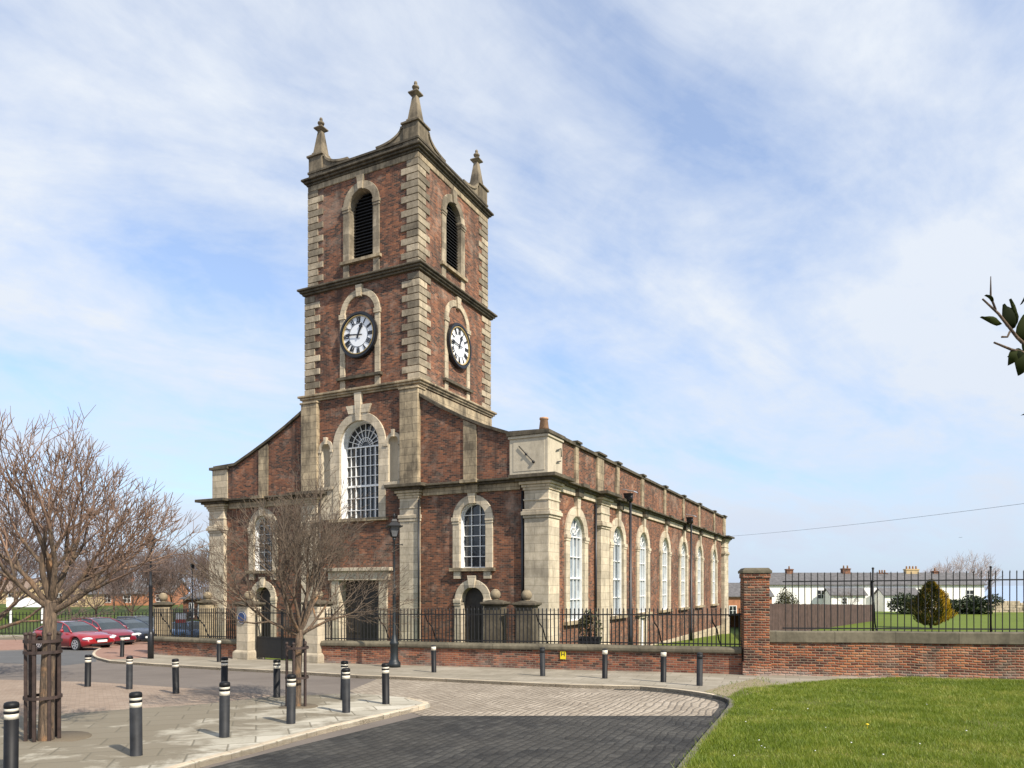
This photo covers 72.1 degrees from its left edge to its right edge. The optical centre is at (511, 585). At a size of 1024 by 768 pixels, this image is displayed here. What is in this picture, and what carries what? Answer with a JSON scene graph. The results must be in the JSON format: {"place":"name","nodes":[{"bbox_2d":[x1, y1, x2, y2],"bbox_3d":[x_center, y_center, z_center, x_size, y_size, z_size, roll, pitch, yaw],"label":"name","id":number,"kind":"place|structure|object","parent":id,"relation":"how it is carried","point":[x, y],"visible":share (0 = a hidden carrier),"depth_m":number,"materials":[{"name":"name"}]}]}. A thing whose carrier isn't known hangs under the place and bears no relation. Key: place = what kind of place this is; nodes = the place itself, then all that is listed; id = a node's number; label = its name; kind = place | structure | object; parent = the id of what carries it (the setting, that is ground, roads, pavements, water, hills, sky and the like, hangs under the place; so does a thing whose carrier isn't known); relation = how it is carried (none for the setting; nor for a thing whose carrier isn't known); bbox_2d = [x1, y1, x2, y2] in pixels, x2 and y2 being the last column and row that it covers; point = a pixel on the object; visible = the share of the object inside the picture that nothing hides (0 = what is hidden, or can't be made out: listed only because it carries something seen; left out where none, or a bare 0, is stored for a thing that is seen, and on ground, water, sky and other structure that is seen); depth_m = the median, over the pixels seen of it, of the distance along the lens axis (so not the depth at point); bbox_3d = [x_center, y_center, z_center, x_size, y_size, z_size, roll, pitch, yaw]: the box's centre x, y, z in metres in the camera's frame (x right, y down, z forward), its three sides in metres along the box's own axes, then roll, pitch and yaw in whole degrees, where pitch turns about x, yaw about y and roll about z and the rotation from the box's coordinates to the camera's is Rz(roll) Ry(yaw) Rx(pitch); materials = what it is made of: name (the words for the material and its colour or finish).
{"place":"outdoors","nodes":[
{"label":"outdoors","id":0,"kind":"place"},
{"bbox_2d":[0,638,23,639],"bbox_3d":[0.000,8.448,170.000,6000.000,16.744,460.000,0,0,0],"label":"ground","id":1,"kind":"structure","parent":0,"point":[11,638],"depth_m":58.34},
{"bbox_2d":[935,550,1003,590],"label":"bare tree","id":2,"kind":"object","parent":1,"relation":"on","point":[972,567],"visible":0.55,"depth_m":149.00,"materials":[{"name":"brown plant"}]},
{"bbox_2d":[0,604,63,622],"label":"grass mound","id":3,"kind":"object","parent":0,"point":[20,610],"depth_m":81.79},
{"bbox_2d":[0,649,95,664],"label":"side road","id":4,"kind":"structure","parent":0,"point":[69,657],"depth_m":33.41,"materials":[{"name":"asphalt"}]},
{"bbox_2d":[0,640,147,649],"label":"parking bay","id":5,"kind":"object","parent":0,"point":[11,644],"depth_m":44.94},
{"bbox_2d":[71,617,136,646],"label":"parked car","id":6,"kind":"object","parent":5,"relation":"on","point":[115,628],"visible":0.39,"depth_m":43.89,"materials":[{"name":"paint"}]},
{"bbox_2d":[115,618,153,642],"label":"parked car","id":7,"kind":"object","parent":5,"relation":"on","point":[139,628],"visible":0.2,"depth_m":46.69,"materials":[{"name":"blue paint"}]},
{"bbox_2d":[0,604,194,634],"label":"park ground","id":8,"kind":"structure","parent":0,"point":[91,611],"depth_m":95.73,"materials":[{"name":"green plant"}]},
{"bbox_2d":[0,548,39,597],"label":"bare tree","id":9,"kind":"object","parent":8,"relation":"on","point":[19,574],"visible":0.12,"depth_m":99.78,"materials":[{"name":"brown plant"}]},
{"bbox_2d":[0,579,41,603],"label":"terrace house","id":10,"kind":"structure","parent":8,"relation":"on","point":[26,584],"depth_m":128.80,"materials":[{"name":"brick"}]},
{"bbox_2d":[6,598,42,622],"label":"sign board","id":11,"kind":"object","parent":8,"relation":"on","point":[23,602],"visible":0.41,"depth_m":77.96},
{"bbox_2d":[37,549,106,613],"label":"bare tree","id":12,"kind":"object","parent":8,"relation":"on","point":[72,574],"visible":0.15,"depth_m":91.57,"materials":[{"name":"brown plant"}]},
{"bbox_2d":[60,584,104,606],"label":"gable house","id":13,"kind":"structure","parent":8,"relation":"on","point":[88,595],"depth_m":117.45,"materials":[{"name":"brick"}]},
{"bbox_2d":[59,548,132,616],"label":"bare tree","id":14,"kind":"object","parent":8,"relation":"on","point":[82,588],"visible":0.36,"depth_m":73.63,"materials":[{"name":"brown plant"}]},
{"bbox_2d":[0,612,198,633],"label":"park railing","id":15,"kind":"object","parent":8,"relation":"on","point":[82,614],"visible":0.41,"depth_m":65.98,"materials":[{"name":"black metal"}]},
{"bbox_2d":[101,579,154,604],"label":"terrace house","id":16,"kind":"structure","parent":8,"relation":"on","point":[125,600],"depth_m":125.00,"materials":[{"name":"orange brick"}]},
{"bbox_2d":[98,550,179,616],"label":"bare tree","id":17,"kind":"object","parent":8,"relation":"on","point":[124,580],"visible":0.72,"depth_m":69.00,"materials":[{"name":"brown plant"}]},
{"bbox_2d":[100,536,194,602],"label":"bare tree","id":18,"kind":"object","parent":8,"relation":"on","point":[160,547],"visible":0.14,"depth_m":94.33,"materials":[{"name":"brown plant"}]},
{"bbox_2d":[124,548,208,622],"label":"bare tree","id":19,"kind":"object","parent":8,"relation":"on","point":[172,570],"visible":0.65,"depth_m":71.17,"materials":[{"name":"brown plant"}]},
{"bbox_2d":[135,541,208,604],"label":"bare tree","id":20,"kind":"object","parent":8,"relation":"on","point":[198,558],"visible":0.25,"depth_m":76.84,"materials":[{"name":"brown plant"}]},
{"bbox_2d":[155,580,188,604],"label":"terrace house","id":21,"kind":"structure","parent":8,"relation":"on","point":[173,599],"depth_m":129.90,"materials":[{"name":"orange brick"}]},
{"bbox_2d":[154,540,208,593],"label":"bare tree","id":22,"kind":"object","parent":8,"relation":"on","point":[195,552],"visible":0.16,"depth_m":97.75,"materials":[{"name":"brown plant"}]},
{"bbox_2d":[180,587,208,618],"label":"brick hall","id":23,"kind":"structure","parent":8,"relation":"on","point":[187,603],"depth_m":83.85,"materials":[{"name":"brick"}]},
{"bbox_2d":[93,643,147,658],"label":"bay paving","id":24,"kind":"structure","parent":0,"point":[137,650],"depth_m":36.62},
{"bbox_2d":[0,680,269,716],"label":"brown paving","id":25,"kind":"structure","parent":0,"point":[77,697],"depth_m":18.12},
{"bbox_2d":[0,480,115,639],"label":"bare tree","id":26,"kind":"object","parent":25,"relation":"on","point":[28,562],"visible":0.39,"depth_m":22.36,"materials":[{"name":"brown plant"}]},
{"bbox_2d":[84,655,91,686],"bbox_3d":[-12.364,2.512,20.525,0.186,1.000,0.186,0,-1,20],"label":"bollard","id":27,"kind":"object","parent":25,"relation":"on","point":[87,677],"visible":0.93,"depth_m":20.46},
{"bbox_2d":[126,656,132,688],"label":"bollard","id":28,"kind":"object","parent":25,"relation":"on","point":[129,672],"visible":0.94,"depth_m":19.78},
{"bbox_2d":[172,659,178,693],"bbox_3d":[-8.966,2.448,18.769,0.186,1.000,0.186,-1,0,-16],"label":"bollard","id":29,"kind":"object","parent":25,"relation":"on","point":[175,675],"visible":0.96,"depth_m":18.70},
{"bbox_2d":[221,657,227,681],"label":"bollard","id":30,"kind":"object","parent":25,"relation":"on","point":[224,668],"visible":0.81,"depth_m":18.13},
{"bbox_2d":[0,648,420,767],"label":"road","id":31,"kind":"structure","parent":0,"point":[239,681],"depth_m":22.68,"materials":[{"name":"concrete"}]},
{"bbox_2d":[33,620,114,649],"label":"parked car","id":32,"kind":"object","parent":31,"relation":"on","point":[77,635],"visible":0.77,"depth_m":40.11,"materials":[{"name":"red paint"}]},
{"bbox_2d":[165,698,427,767],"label":"kerb","id":33,"kind":"structure","parent":31,"relation":"on","point":[272,745],"depth_m":11.68,"materials":[{"name":"stone"}]},
{"bbox_2d":[92,644,715,697],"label":"kerb","id":34,"kind":"structure","parent":31,"relation":"on","point":[423,679],"depth_m":21.89,"materials":[{"name":"stone"}]},
{"bbox_2d":[614,689,728,767],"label":"gutter","id":35,"kind":"object","parent":31,"relation":"on","point":[693,739],"visible":0.89,"depth_m":12.91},
{"bbox_2d":[678,695,733,767],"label":"kerb","id":36,"kind":"structure","parent":31,"relation":"on","point":[722,714],"depth_m":12.69,"materials":[{"name":"stone"}]},
{"bbox_2d":[0,693,429,767],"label":"flagstone pavement","id":37,"kind":"structure","parent":0,"point":[173,735],"depth_m":12.56,"materials":[{"name":"stone"}]},
{"bbox_2d":[3,701,19,767],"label":"bollard","id":38,"kind":"object","parent":37,"relation":"on","point":[11,736],"visible":1,"depth_m":9.14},
{"bbox_2d":[19,731,91,741],"bbox_3d":[-7.649,2.550,11.637,1.240,0.050,1.240,0,0,0],"label":"tree pit","id":39,"kind":"object","parent":37,"relation":"on","point":[69,736],"visible":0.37,"depth_m":11.70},
{"bbox_2d":[23,631,62,741],"bbox_3d":[-7.717,1.694,11.581,0.550,1.876,0.550,0,0,-17],"label":"tree guard","id":40,"kind":"object","parent":39,"relation":"on","point":[30,651],"visible":0.84,"depth_m":11.43,"materials":[{"name":"wood"}]},
{"bbox_2d":[0,404,210,740],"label":"bare tree","id":41,"kind":"object","parent":39,"relation":"on","point":[48,601],"visible":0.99,"depth_m":11.43,"materials":[{"name":"brown plant"}]},
{"bbox_2d":[129,691,142,756],"bbox_3d":[-5.505,2.055,10.306,0.186,1.000,0.186,-1,-1,-7],"label":"bollard","id":42,"kind":"object","parent":37,"relation":"on","point":[135,719],"visible":0.94,"depth_m":10.24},
{"bbox_2d":[219,681,229,737],"bbox_3d":[-4.819,2.110,11.802,0.186,1.000,0.186,0,1,-22],"label":"bollard","id":43,"kind":"object","parent":37,"relation":"on","point":[224,709],"visible":0.91,"depth_m":11.73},
{"bbox_2d":[273,659,280,697],"bbox_3d":[-5.779,2.309,17.300,0.186,1.000,0.186,1,-2,-43],"label":"bollard","id":44,"kind":"object","parent":37,"relation":"on","point":[276,678],"visible":0.9,"depth_m":17.23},
{"bbox_2d":[286,674,295,723],"bbox_3d":[-4.146,2.162,13.221,0.186,1.000,0.186,1,1,8],"label":"bollard","id":45,"kind":"object","parent":37,"relation":"on","point":[291,702],"visible":0.94,"depth_m":13.15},
{"bbox_2d":[278,703,317,708],"bbox_3d":[-4.712,2.691,15.517,0.880,0.050,0.880,0,0,0],"label":"tree pit","id":46,"kind":"object","parent":37,"relation":"on","point":[308,706],"visible":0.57,"depth_m":15.52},
{"bbox_2d":[168,443,418,706],"bbox_3d":[-4.996,-0.195,15.589,4.907,6.048,4.553,0,0,-43],"label":"bare tree","id":47,"kind":"object","parent":46,"relation":"in","point":[283,546],"visible":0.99,"depth_m":15.55,"materials":[{"name":"brown plant"}]},
{"bbox_2d":[285,641,308,706],"bbox_3d":[-4.770,2.010,15.617,0.510,1.536,0.510,0,0,38],"label":"tree guard","id":48,"kind":"object","parent":46,"relation":"on","point":[305,676],"visible":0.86,"depth_m":15.53,"materials":[{"name":"wood"}]},
{"bbox_2d":[342,668,349,712],"bbox_3d":[-3.457,2.214,14.672,0.186,1.000,0.186,-1,0,40],"label":"bollard","id":49,"kind":"object","parent":37,"relation":"on","point":[345,690],"visible":0.94,"depth_m":14.60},
{"bbox_2d":[381,663,389,703],"bbox_3d":[-2.876,2.264,16.025,0.186,1.000,0.186,0,1,27],"label":"bollard","id":50,"kind":"object","parent":37,"relation":"on","point":[385,685],"visible":0.9,"depth_m":15.95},
{"bbox_2d":[147,627,738,659],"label":"churchyard lawn","id":51,"kind":"structure","parent":0,"point":[723,637],"depth_m":52.19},
{"bbox_2d":[196,592,216,637],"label":"gate pillar","id":52,"kind":"structure","parent":51,"relation":"on","point":[202,605],"depth_m":38.45,"materials":[{"name":"stone"}]},
{"bbox_2d":[195,81,734,644],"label":"church","id":53,"kind":"structure","parent":51,"relation":"on","point":[395,415],"depth_m":34.70,"materials":[{"name":"brick"}]},
{"bbox_2d":[245,507,277,579],"bbox_3d":[-13.169,-2.270,37.499,2.300,3.900,0.560,0,0,27],"label":"window","id":54,"kind":"structure","parent":53,"relation":"in","point":[258,511],"depth_m":37.72,"materials":[{"name":"white paint"}]},
{"bbox_2d":[251,577,276,636],"bbox_3d":[-13.160,1.775,37.517,1.960,4.450,0.540,0,0,27],"label":"side door","id":55,"kind":"structure","parent":53,"relation":"in","point":[268,595],"depth_m":37.58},
{"bbox_2d":[329,392,388,522],"bbox_3d":[-7.402,-6.300,34.721,3.480,6.300,0.770,0,0,27],"label":"window","id":56,"kind":"structure","parent":53,"relation":"in","point":[359,450],"depth_m":35.02,"materials":[{"name":"white paint"}]},
{"bbox_2d":[328,567,392,640],"bbox_3d":[-7.436,1.560,34.656,4.000,4.880,0.840,0,0,27],"label":"main door","id":57,"kind":"structure","parent":53,"relation":"in","point":[354,604],"depth_m":34.97,"materials":[{"name":"stone"}]},
{"bbox_2d":[449,493,495,578],"bbox_3d":[-1.720,-2.270,31.775,2.300,3.900,0.560,0,0,27],"label":"window","id":58,"kind":"structure","parent":53,"relation":"in","point":[472,521],"depth_m":31.95,"materials":[{"name":"white paint"}]},
{"bbox_2d":[453,576,491,642],"bbox_3d":[-1.711,1.775,31.792,1.960,4.450,0.540,0,0,27],"label":"side door","id":59,"kind":"structure","parent":53,"relation":"in","point":[471,592],"depth_m":31.95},
{"bbox_2d":[563,497,589,625],"bbox_3d":[3.002,-1.220,33.181,0.450,6.040,3.080,0,0,27],"label":"window","id":60,"kind":"structure","parent":53,"relation":"in","point":[576,540],"depth_m":33.57,"materials":[{"name":"glass"}]},
{"bbox_2d":[610,509,627,619],"bbox_3d":[5.775,-1.220,38.727,0.450,6.040,3.080,0,0,27],"label":"window","id":61,"kind":"structure","parent":53,"relation":"in","point":[618,545],"depth_m":39.29,"materials":[{"name":"glass"}]},
{"bbox_2d":[638,615,647,644],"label":"white side door","id":62,"kind":"structure","parent":53,"relation":"in","point":[643,616],"depth_m":43.53,"materials":[{"name":"paint"}]},
{"bbox_2d":[635,517,652,615],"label":"window","id":63,"kind":"structure","parent":53,"relation":"in","point":[643,550],"depth_m":43.61,"materials":[{"name":"white paint"}]},
{"bbox_2d":[659,524,672,612],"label":"window","id":64,"kind":"structure","parent":53,"relation":"in","point":[665,553],"depth_m":48.49,"materials":[{"name":"glass"}]},
{"bbox_2d":[678,530,689,609],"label":"window","id":65,"kind":"structure","parent":53,"relation":"in","point":[683,556],"depth_m":53.28,"materials":[{"name":"glass"}]},
{"bbox_2d":[695,535,704,607],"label":"window","id":66,"kind":"structure","parent":53,"relation":"in","point":[699,556],"depth_m":58.37,"materials":[{"name":"glass"}]},
{"bbox_2d":[710,539,718,605],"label":"window","id":67,"kind":"structure","parent":53,"relation":"in","point":[714,558],"depth_m":64.41,"materials":[{"name":"glass"}]},
{"bbox_2d":[480,589,510,642],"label":"gate pillar","id":68,"kind":"structure","parent":51,"relation":"on","point":[495,602],"depth_m":28.28,"materials":[{"name":"stone"}]},
{"bbox_2d":[511,590,541,642],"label":"gate pillar","id":69,"kind":"structure","parent":51,"relation":"on","point":[526,602],"depth_m":27.67,"materials":[{"name":"stone"}]},
{"bbox_2d":[579,609,602,643],"bbox_3d":[2.813,1.536,25.634,0.953,1.382,0.737,0,0,19],"label":"potted shrub","id":70,"kind":"object","parent":51,"relation":"on","point":[588,629],"visible":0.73,"depth_m":25.66,"materials":[{"name":"green plant"}]},
{"bbox_2d":[622,488,636,644],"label":"floodlight column","id":71,"kind":"structure","parent":51,"relation":"on","point":[628,497],"depth_m":38.44,"materials":[{"name":"metal"}]},
{"bbox_2d":[686,514,695,640],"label":"floodlight column","id":72,"kind":"structure","parent":51,"relation":"on","point":[689,520],"depth_m":51.93,"materials":[{"name":"metal"}]},
{"bbox_2d":[210,716,710,767],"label":"dark cobbled road","id":73,"kind":"structure","parent":0,"point":[539,742],"depth_m":11.58,"materials":[{"name":"stone"}]},
{"bbox_2d":[0,0,1023,585],"label":"sky","id":74,"kind":"structure","parent":0,"point":[743,255],"materials":[{"name":"blue"}]},
{"bbox_2d":[350,679,718,715],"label":"pale cobbled road","id":75,"kind":"structure","parent":0,"point":[455,699],"depth_m":17.30,"materials":[{"name":"stone"}]},
{"bbox_2d":[92,654,1019,701],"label":"sidewalk","id":76,"kind":"structure","parent":0,"point":[686,681],"depth_m":23.36,"materials":[{"name":"concrete"}]},
{"bbox_2d":[147,530,157,658],"bbox_3d":[-16.011,0.352,31.200,0.578,5.767,0.578,0,0,-11],"label":"lamp post","id":77,"kind":"object","parent":76,"relation":"on","point":[150,644],"visible":0.64,"depth_m":31.13,"materials":[{"name":"metal"}]},
{"bbox_2d":[153,593,175,635],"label":"gate pillar","id":78,"kind":"structure","parent":76,"relation":"on","point":[163,603],"depth_m":35.28,"materials":[{"name":"stone"}]},
{"bbox_2d":[154,636,236,657],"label":"boundary wall","id":79,"kind":"structure","parent":76,"relation":"on","point":[187,646],"depth_m":32.79,"materials":[{"name":"brick"}]},
{"bbox_2d":[154,608,236,638],"bbox_3d":[-14.652,1.793,33.229,6.475,1.621,0.652,0,0,30],"label":"iron railing","id":80,"kind":"object","parent":79,"relation":"on","point":[191,624],"visible":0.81,"depth_m":33.09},
{"bbox_2d":[233,591,265,659],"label":"gate pillar","id":81,"kind":"structure","parent":76,"relation":"on","point":[246,641],"depth_m":30.72,"materials":[{"name":"stone"}]},
{"bbox_2d":[300,591,334,662],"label":"gate pillar","id":82,"kind":"structure","parent":76,"relation":"on","point":[315,637],"depth_m":28.64,"materials":[{"name":"stone"}]},
{"bbox_2d":[256,608,304,659],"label":"iron gate","id":83,"kind":"structure","parent":82,"relation":"attached to","point":[270,647],"depth_m":30.27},
{"bbox_2d":[385,513,402,667],"bbox_3d":[-4.416,0.172,26.400,0.660,5.777,0.585,0,0,-17],"label":"lamp post","id":84,"kind":"object","parent":76,"relation":"on","point":[394,526],"visible":0.94,"depth_m":26.31,"materials":[{"name":"black metal"}]},
{"bbox_2d":[431,645,435,672],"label":"bollard","id":85,"kind":"object","parent":76,"relation":"on","point":[433,658],"visible":0.87,"depth_m":24.13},
{"bbox_2d":[320,640,741,673],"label":"boundary wall","id":86,"kind":"structure","parent":76,"relation":"on","point":[683,659],"depth_m":25.69,"materials":[{"name":"brick"}]},
{"bbox_2d":[325,608,741,646],"bbox_3d":[0.095,1.532,26.504,16.270,1.585,0.650,0,0,19],"label":"iron railing","id":87,"kind":"object","parent":86,"relation":"on","point":[554,641],"visible":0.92,"depth_m":25.88,"materials":[{"name":"metal"}]},
{"bbox_2d":[540,647,544,675],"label":"bollard","id":88,"kind":"object","parent":76,"relation":"on","point":[542,661],"visible":0.94,"depth_m":22.76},
{"bbox_2d":[602,648,607,678],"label":"bollard","id":89,"kind":"object","parent":76,"relation":"on","point":[604,663],"visible":0.86,"depth_m":21.93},
{"bbox_2d":[660,650,665,681],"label":"bollard","id":90,"kind":"object","parent":76,"relation":"on","point":[663,667],"visible":0.9,"depth_m":20.81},
{"bbox_2d":[696,652,702,685],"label":"bollard","id":91,"kind":"object","parent":76,"relation":"on","point":[699,677],"visible":0.92,"depth_m":19.77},
{"bbox_2d":[738,568,771,675],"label":"brick pier","id":92,"kind":"structure","parent":76,"relation":"on","point":[755,613],"depth_m":23.10,"materials":[{"name":"brick"}]},
{"bbox_2d":[770,630,1023,678],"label":"boundary wall","id":93,"kind":"structure","parent":76,"relation":"on","point":[962,654],"depth_m":22.36,"materials":[{"name":"brick"}]},
{"bbox_2d":[782,566,1023,631],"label":"iron railing","id":94,"kind":"object","parent":93,"relation":"on","point":[990,580],"visible":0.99,"depth_m":22.51,"materials":[{"name":"metal"}]},
{"bbox_2d":[188,586,1022,602],"bbox_3d":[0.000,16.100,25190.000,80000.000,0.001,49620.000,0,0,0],"label":"sea","id":95,"kind":"structure","parent":0,"point":[1012,593],"depth_m":1642.79,"materials":[{"name":"blue"}]},
{"bbox_2d":[705,679,774,697],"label":"dirt verge","id":96,"kind":"structure","parent":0,"point":[740,685],"depth_m":19.57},
{"bbox_2d":[671,676,1023,767],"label":"lawn ground","id":97,"kind":"structure","parent":0,"point":[919,747],"depth_m":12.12,"materials":[{"name":"plant"}]},
{"bbox_2d":[980,276,1023,414],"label":"evergreen sprig","id":98,"kind":"object","parent":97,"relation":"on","point":[1009,317],"visible":1,"depth_m":2.60,"materials":[{"name":"green plant"}]},
{"bbox_2d":[736,611,1023,631],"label":"lawn","id":99,"kind":"structure","parent":0,"point":[977,619],"depth_m":46.44,"materials":[{"name":"plant"}]},
{"bbox_2d":[728,583,774,626],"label":"brick house","id":100,"kind":"structure","parent":99,"relation":"on","point":[733,595],"depth_m":96.00,"materials":[{"name":"brick"}]},
{"bbox_2d":[774,585,799,603],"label":"shrub","id":101,"kind":"object","parent":99,"relation":"on","point":[781,598],"visible":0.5,"depth_m":53.79,"materials":[{"name":"green plant"}]},
{"bbox_2d":[770,603,871,630],"bbox_3d":[18.938,1.789,42.022,0.092,1.822,20.952,0,0,40],"label":"board fence","id":102,"kind":"object","parent":99,"relation":"on","point":[777,616],"visible":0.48,"depth_m":39.78,"materials":[{"name":"wood"}]},
{"bbox_2d":[821,588,867,604],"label":"extension","id":103,"kind":"object","parent":99,"relation":"on","point":[841,592],"visible":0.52,"depth_m":105.40,"materials":[{"name":"paint"}]},
{"bbox_2d":[770,565,986,604],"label":"white terrace","id":104,"kind":"structure","parent":99,"relation":"on","point":[777,584],"depth_m":108.00,"materials":[{"name":"paint"}]},
{"bbox_2d":[874,588,917,610],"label":"extension","id":105,"kind":"object","parent":99,"relation":"on","point":[887,596],"visible":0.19,"depth_m":106.07,"materials":[{"name":"paint"}]},
{"bbox_2d":[887,592,915,613],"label":"bush","id":106,"kind":"object","parent":99,"relation":"on","point":[901,604],"visible":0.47,"depth_m":61.36,"materials":[{"name":"green plant"}]},
{"bbox_2d":[906,579,957,627],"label":"conifer","id":107,"kind":"object","parent":99,"relation":"on","point":[934,605],"visible":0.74,"depth_m":40.57,"materials":[{"name":"plant"}]},
{"bbox_2d":[948,599,972,613],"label":"bush","id":108,"kind":"object","parent":99,"relation":"on","point":[956,604],"visible":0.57,"depth_m":61.53,"materials":[{"name":"green plant"}]},
{"bbox_2d":[961,593,1004,613],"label":"bush","id":109,"kind":"object","parent":99,"relation":"on","point":[977,605],"visible":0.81,"depth_m":61.09,"materials":[{"name":"green plant"}]},
{"bbox_2d":[992,601,1022,611],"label":"stone wall","id":110,"kind":"structure","parent":0,"point":[1012,606],"depth_m":66.00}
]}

